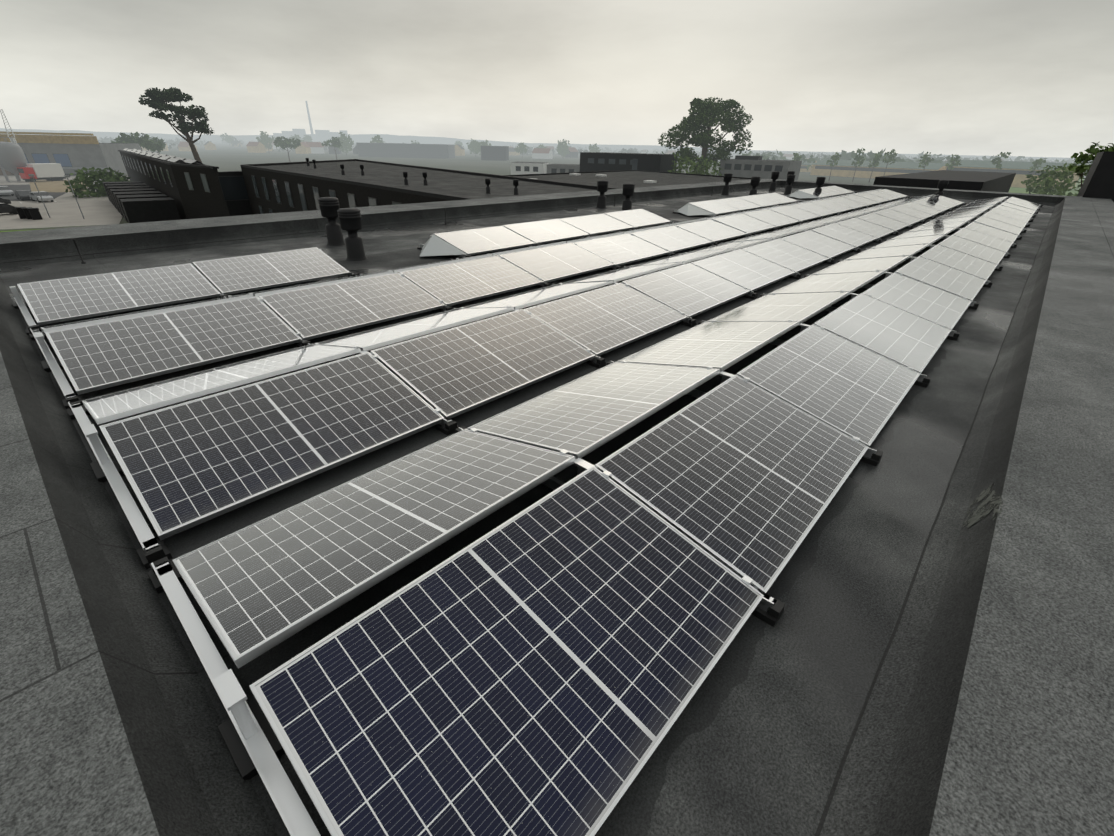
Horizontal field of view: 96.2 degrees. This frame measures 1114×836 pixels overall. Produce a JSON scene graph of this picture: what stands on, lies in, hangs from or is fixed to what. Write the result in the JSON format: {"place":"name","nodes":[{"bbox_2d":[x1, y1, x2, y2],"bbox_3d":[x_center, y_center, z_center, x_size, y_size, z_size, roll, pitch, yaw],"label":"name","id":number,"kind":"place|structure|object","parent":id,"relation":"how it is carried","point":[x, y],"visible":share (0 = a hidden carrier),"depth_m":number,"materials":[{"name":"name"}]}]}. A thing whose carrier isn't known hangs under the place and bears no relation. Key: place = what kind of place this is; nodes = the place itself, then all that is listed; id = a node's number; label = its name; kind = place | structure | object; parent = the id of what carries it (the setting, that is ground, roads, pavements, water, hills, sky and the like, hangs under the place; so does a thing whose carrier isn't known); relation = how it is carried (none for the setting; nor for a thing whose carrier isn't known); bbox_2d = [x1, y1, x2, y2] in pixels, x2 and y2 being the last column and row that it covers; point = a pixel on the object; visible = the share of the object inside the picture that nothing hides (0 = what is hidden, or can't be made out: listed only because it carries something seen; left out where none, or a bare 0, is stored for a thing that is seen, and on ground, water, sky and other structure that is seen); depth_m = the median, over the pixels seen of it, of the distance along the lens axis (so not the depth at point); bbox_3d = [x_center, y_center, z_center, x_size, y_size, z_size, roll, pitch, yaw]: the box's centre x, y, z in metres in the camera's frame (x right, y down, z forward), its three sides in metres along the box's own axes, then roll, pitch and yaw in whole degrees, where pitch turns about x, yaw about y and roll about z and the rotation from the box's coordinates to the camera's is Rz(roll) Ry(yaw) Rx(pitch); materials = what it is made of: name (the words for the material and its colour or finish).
{"place":"outdoors","nodes":[
{"label":"outdoors","id":0,"kind":"place"},
{"bbox_2d":[0,228,54,231],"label":"verge grass","id":1,"kind":"structure","parent":0,"point":[21,230],"depth_m":57.37,"materials":[{"name":"green plant"}]},
{"bbox_2d":[0,131,103,168],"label":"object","id":2,"kind":"object","parent":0,"point":[62,138],"visible":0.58,"depth_m":131.86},
{"bbox_2d":[29,180,86,191],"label":"sand ground","id":3,"kind":"structure","parent":0,"point":[50,186],"depth_m":105.63,"materials":[{"name":"beige sand"}]},
{"bbox_2d":[0,175,128,230],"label":"parking lot","id":4,"kind":"structure","parent":0,"point":[63,209],"depth_m":72.22,"materials":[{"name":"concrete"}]},
{"bbox_2d":[0,109,16,142],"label":"lattice mast","id":5,"kind":"object","parent":4,"relation":"on","point":[9,129],"visible":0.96,"depth_m":116.14,"materials":[{"name":"grey metal"}]},
{"bbox_2d":[0,137,27,181],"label":"cement silo","id":6,"kind":"object","parent":4,"relation":"on","point":[12,157],"visible":0.88,"depth_m":112.11,"materials":[{"name":"silver metal"}]},
{"bbox_2d":[0,186,53,213],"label":"parked cars","id":7,"kind":"object","parent":4,"relation":"on","point":[5,207],"visible":0.98,"depth_m":81.22,"materials":[{"name":"grey paint"}]},
{"bbox_2d":[15,207,41,219],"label":"wheelie bins","id":8,"kind":"object","parent":4,"relation":"on","point":[28,213],"visible":1,"depth_m":64.54,"materials":[{"name":"black plastic"}]},
{"bbox_2d":[16,163,65,181],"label":"red truck","id":9,"kind":"object","parent":4,"relation":"on","point":[48,171],"visible":0.85,"depth_m":115.50,"materials":[{"name":"red paint"}]},
{"bbox_2d":[28,174,84,218],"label":"lamp posts","id":10,"kind":"object","parent":4,"relation":"on","point":[32,175],"visible":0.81,"depth_m":64.86,"materials":[{"name":"silver metal"}]},
{"bbox_2d":[63,167,131,197],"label":"court bushes","id":11,"kind":"object","parent":4,"relation":"on","point":[97,175],"visible":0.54,"depth_m":89.72,"materials":[{"name":"green plant"}]},
{"bbox_2d":[511,162,548,174],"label":"pale low building","id":12,"kind":"structure","parent":0,"point":[518,168],"depth_m":151.14,"materials":[{"name":"white paint"}]},
{"bbox_2d":[3,134,1085,223],"bbox_3d":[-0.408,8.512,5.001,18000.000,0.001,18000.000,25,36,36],"label":"terrain","id":13,"kind":"structure","parent":0,"point":[223,157],"depth_m":313.48,"materials":[{"name":"green plant"}]},
{"bbox_2d":[0,168,18,174],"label":"brown brick building","id":14,"kind":"structure","parent":13,"relation":"on","point":[7,172],"depth_m":130.65,"materials":[{"name":"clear glass"}]},
{"bbox_2d":[17,143,140,174],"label":"construction shell","id":15,"kind":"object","parent":13,"relation":"on","point":[103,155],"visible":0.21,"depth_m":135.50},
{"bbox_2d":[116,132,162,152],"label":"tree","id":16,"kind":"object","parent":13,"relation":"on","point":[146,142],"visible":0.92,"depth_m":161.32,"materials":[{"name":"green plant"}]},
{"bbox_2d":[102,181,180,222],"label":"carports","id":17,"kind":"object","parent":13,"relation":"on","point":[135,201],"visible":0.88,"depth_m":63.06,"materials":[{"name":"black metal"}]},
{"bbox_2d":[143,136,165,152],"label":"tree","id":18,"kind":"object","parent":13,"relation":"on","point":[155,140],"visible":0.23,"depth_m":186.40,"materials":[{"name":"green plant"}]},
{"bbox_2d":[118,150,229,219],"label":"building","id":19,"kind":"structure","parent":13,"relation":"on","point":[193,190],"depth_m":61.34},
{"bbox_2d":[123,148,202,163],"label":"pv array","id":20,"kind":"object","parent":19,"relation":"on","point":[164,156],"visible":1,"depth_m":72.05,"materials":[{"name":"grey"}]},
{"bbox_2d":[138,87,213,162],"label":"pine tree","id":21,"kind":"object","parent":13,"relation":"on","point":[158,97],"visible":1,"depth_m":100.62,"materials":[{"name":"green plant"}]},
{"bbox_2d":[218,170,252,215],"bbox_3d":[-36.480,-26.239,60.372,1.651,6.500,8.076,4,29,5],"label":"townhouse link","id":22,"kind":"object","parent":13,"relation":"on","point":[234,191],"visible":0.43,"depth_m":57.24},
{"bbox_2d":[273,136,300,161],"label":"tree","id":23,"kind":"object","parent":13,"relation":"on","point":[282,144],"visible":1,"depth_m":236.98,"materials":[{"name":"green plant"}]},
{"bbox_2d":[273,101,347,141],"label":"power station","id":24,"kind":"object","parent":13,"relation":"on","point":[323,135],"visible":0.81,"depth_m":2073.93,"materials":[{"name":"grey"}]},
{"bbox_2d":[322,137,342,159],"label":"tree","id":25,"kind":"object","parent":13,"relation":"on","point":[334,142],"visible":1,"depth_m":268.34,"materials":[{"name":"green plant"}]},
{"bbox_2d":[0,128,729,149],"bbox_3d":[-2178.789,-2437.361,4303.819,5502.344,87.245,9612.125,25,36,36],"label":"hills","id":26,"kind":"structure","parent":13,"relation":"on","point":[388,138],"depth_m":4418.72,"materials":[{"name":"green plant"}]},
{"bbox_2d":[230,141,578,158],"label":"town houses","id":27,"kind":"structure","parent":13,"relation":"on","point":[305,147],"depth_m":399.22,"materials":[{"name":"grey brick"}]},
{"bbox_2d":[356,143,454,157],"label":"grey shed","id":28,"kind":"structure","parent":13,"relation":"on","point":[404,150],"depth_m":350.18,"materials":[{"name":"grey"}]},
{"bbox_2d":[220,131,600,157],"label":"town trees","id":29,"kind":"object","parent":13,"relation":"on","point":[474,146],"visible":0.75,"depth_m":407.08,"materials":[{"name":"green plant"}]},
{"bbox_2d":[240,159,619,214],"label":"townhouse block","id":30,"kind":"structure","parent":13,"relation":"on","point":[285,187],"depth_m":44.22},
{"bbox_2d":[306,158,518,194],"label":"neighbour vent pipes","id":31,"kind":"object","parent":30,"relation":"on","point":[487,181],"visible":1,"depth_m":37.76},
{"bbox_2d":[481,146,508,160],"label":"building","id":32,"kind":"structure","parent":13,"relation":"on","point":[499,153],"depth_m":333.08,"materials":[{"name":"grey"}]},
{"bbox_2d":[26,134,1089,163],"bbox_3d":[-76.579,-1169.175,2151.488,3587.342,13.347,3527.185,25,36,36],"label":"trees","id":33,"kind":"object","parent":13,"relation":"on","point":[170,142],"visible":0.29,"depth_m":628.35,"materials":[{"name":"green plant"}]},
{"bbox_2d":[658,97,752,169],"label":"tree","id":34,"kind":"object","parent":13,"relation":"on","point":[708,110],"visible":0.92,"depth_m":124.80,"materials":[{"name":"green plant"}]},
{"bbox_2d":[792,152,801,160],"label":"street tree","id":35,"kind":"object","parent":13,"relation":"on","point":[797,157],"visible":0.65,"depth_m":191.66,"materials":[{"name":"green plant"}]},
{"bbox_2d":[826,152,840,180],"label":"street tree","id":36,"kind":"object","parent":13,"relation":"on","point":[834,158],"visible":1,"depth_m":187.12,"materials":[{"name":"green plant"}]},
{"bbox_2d":[851,149,864,181],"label":"street tree","id":37,"kind":"object","parent":13,"relation":"on","point":[859,158],"visible":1,"depth_m":183.57,"materials":[{"name":"green plant"}]},
{"bbox_2d":[661,151,1086,195],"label":"shrubs","id":38,"kind":"object","parent":13,"relation":"on","point":[1048,181],"visible":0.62,"depth_m":100.34,"materials":[{"name":"green plant"}]},
{"bbox_2d":[868,151,882,182],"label":"street tree","id":39,"kind":"object","parent":13,"relation":"on","point":[875,162],"visible":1,"depth_m":181.32,"materials":[{"name":"green plant"}]},
{"bbox_2d":[810,165,944,177],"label":"yellow brick hall","id":40,"kind":"structure","parent":13,"relation":"on","point":[845,171],"depth_m":218.42,"materials":[{"name":"grey"}]},
{"bbox_2d":[812,159,946,169],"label":"field","id":41,"kind":"structure","parent":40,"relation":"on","point":[934,166],"depth_m":212.54,"materials":[{"name":"plant"}]},
{"bbox_2d":[882,149,897,174],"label":"street tree","id":42,"kind":"object","parent":13,"relation":"on","point":[890,156],"visible":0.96,"depth_m":179.30,"materials":[{"name":"green plant"}]},
{"bbox_2d":[742,148,1092,172],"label":"tree line","id":43,"kind":"object","parent":13,"relation":"on","point":[768,155],"visible":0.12,"depth_m":294.39,"materials":[{"name":"green plant"}]},
{"bbox_2d":[918,152,933,171],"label":"street tree","id":44,"kind":"object","parent":13,"relation":"on","point":[926,160],"visible":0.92,"depth_m":174.95,"materials":[{"name":"green plant"}]},
{"bbox_2d":[945,154,961,169],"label":"street tree","id":45,"kind":"object","parent":13,"relation":"on","point":[953,163],"visible":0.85,"depth_m":170.89,"materials":[{"name":"green plant"}]},
{"bbox_2d":[991,152,1010,171],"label":"street tree","id":46,"kind":"object","parent":13,"relation":"on","point":[998,162],"visible":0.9,"depth_m":163.92,"materials":[{"name":"green plant"}]},
{"bbox_2d":[945,166,1078,187],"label":"yellow brick hall","id":47,"kind":"structure","parent":13,"relation":"on","point":[1020,175],"depth_m":176.27,"materials":[{"name":"grey"}]},
{"bbox_2d":[944,160,1077,169],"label":"field","id":48,"kind":"structure","parent":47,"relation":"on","point":[1005,164],"depth_m":180.93,"materials":[{"name":"plant"}]},
{"bbox_2d":[1068,142,1113,185],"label":"tree","id":49,"kind":"object","parent":13,"relation":"on","point":[1092,150],"visible":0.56,"depth_m":47.91,"materials":[{"name":"green plant"}]},
{"bbox_2d":[0,179,1113,835],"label":"roof","id":50,"kind":"structure","parent":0,"point":[920,659],"depth_m":2.16,"materials":[{"name":"rubber"}]},
{"bbox_2d":[72,181,776,263],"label":"conductor posts","id":51,"kind":"object","parent":50,"relation":"on","point":[79,253],"visible":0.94,"depth_m":8.23,"materials":[{"name":"black metal"}]},
{"bbox_2d":[10,190,1042,835],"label":"panel mounting","id":52,"kind":"object","parent":50,"relation":"on","point":[252,742],"visible":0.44,"depth_m":2.46,"materials":[{"name":"silver metal"}]},
{"bbox_2d":[17,186,1039,835],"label":"solar panels","id":53,"kind":"object","parent":52,"relation":"on","point":[545,666],"visible":0.9,"depth_m":3.05,"materials":[{"name":"black glass"}]},
{"bbox_2d":[318,171,948,260],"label":"roof vents","id":54,"kind":"object","parent":50,"relation":"on","point":[349,218],"visible":0.88,"depth_m":10.02,"materials":[{"name":"black plastic"}]},
{"bbox_2d":[963,483,1002,527],"bbox_3d":[2.269,0.478,2.662,0.104,0.220,0.536,25,36,36],"label":"moss patch","id":55,"kind":"object","parent":50,"relation":"on","point":[977,514],"visible":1,"depth_m":2.64,"materials":[{"name":"plant"}]},
{"bbox_2d":[0,0,1113,157],"label":"sky","id":56,"kind":"structure","parent":0,"point":[1027,78],"materials":[{"name":"grey"}]},
{"bbox_2d":[547,164,579,172],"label":"pale low building","id":57,"kind":"structure","parent":0,"point":[559,168],"depth_m":142.44,"materials":[{"name":"concrete"}]},
{"bbox_2d":[141,140,1003,160],"bbox_3d":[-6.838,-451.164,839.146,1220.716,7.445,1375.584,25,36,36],"label":"distant houses","id":58,"kind":"structure","parent":0,"point":[185,146],"depth_m":434.29,"materials":[{"name":"grey brick"}]},
{"bbox_2d":[503,170,750,188],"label":"neighbour roof","id":59,"kind":"structure","parent":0,"point":[620,178],"depth_m":84.78,"materials":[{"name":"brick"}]},
{"bbox_2d":[579,152,676,171],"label":"building","id":60,"kind":"structure","parent":0,"point":[599,161],"depth_m":116.23,"materials":[{"name":"black glass"}]},
{"bbox_2d":[718,159,801,179],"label":"grey building","id":61,"kind":"structure","parent":0,"point":[763,169],"depth_m":124.92,"materials":[{"name":"concrete"}]},
{"bbox_2d":[735,155,761,159],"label":"rooftop structure","id":62,"kind":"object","parent":61,"relation":"on","point":[744,157],"depth_m":130.80,"materials":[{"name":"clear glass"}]},
{"bbox_2d":[762,159,816,164],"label":"yellow brick hall roof","id":63,"kind":"structure","parent":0,"point":[806,163],"depth_m":266.98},
{"bbox_2d":[800,165,811,171],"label":"building","id":64,"kind":"structure","parent":0,"point":[803,168],"depth_m":264.14,"materials":[{"name":"grey"}]},
{"bbox_2d":[873,151,1113,201],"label":"adjoining blocks","id":65,"kind":"structure","parent":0,"point":[1098,182],"depth_m":27.10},
{"bbox_2d":[1009,179,1084,195],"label":"grass field","id":66,"kind":"structure","parent":0,"point":[1019,190],"depth_m":161.67,"materials":[{"name":"green plant"}]},
{"bbox_2d":[1026,158,1046,188],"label":"street tree","id":67,"kind":"object","parent":66,"relation":"on","point":[1039,161],"visible":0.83,"depth_m":159.03,"materials":[{"name":"green plant"}]}
]}

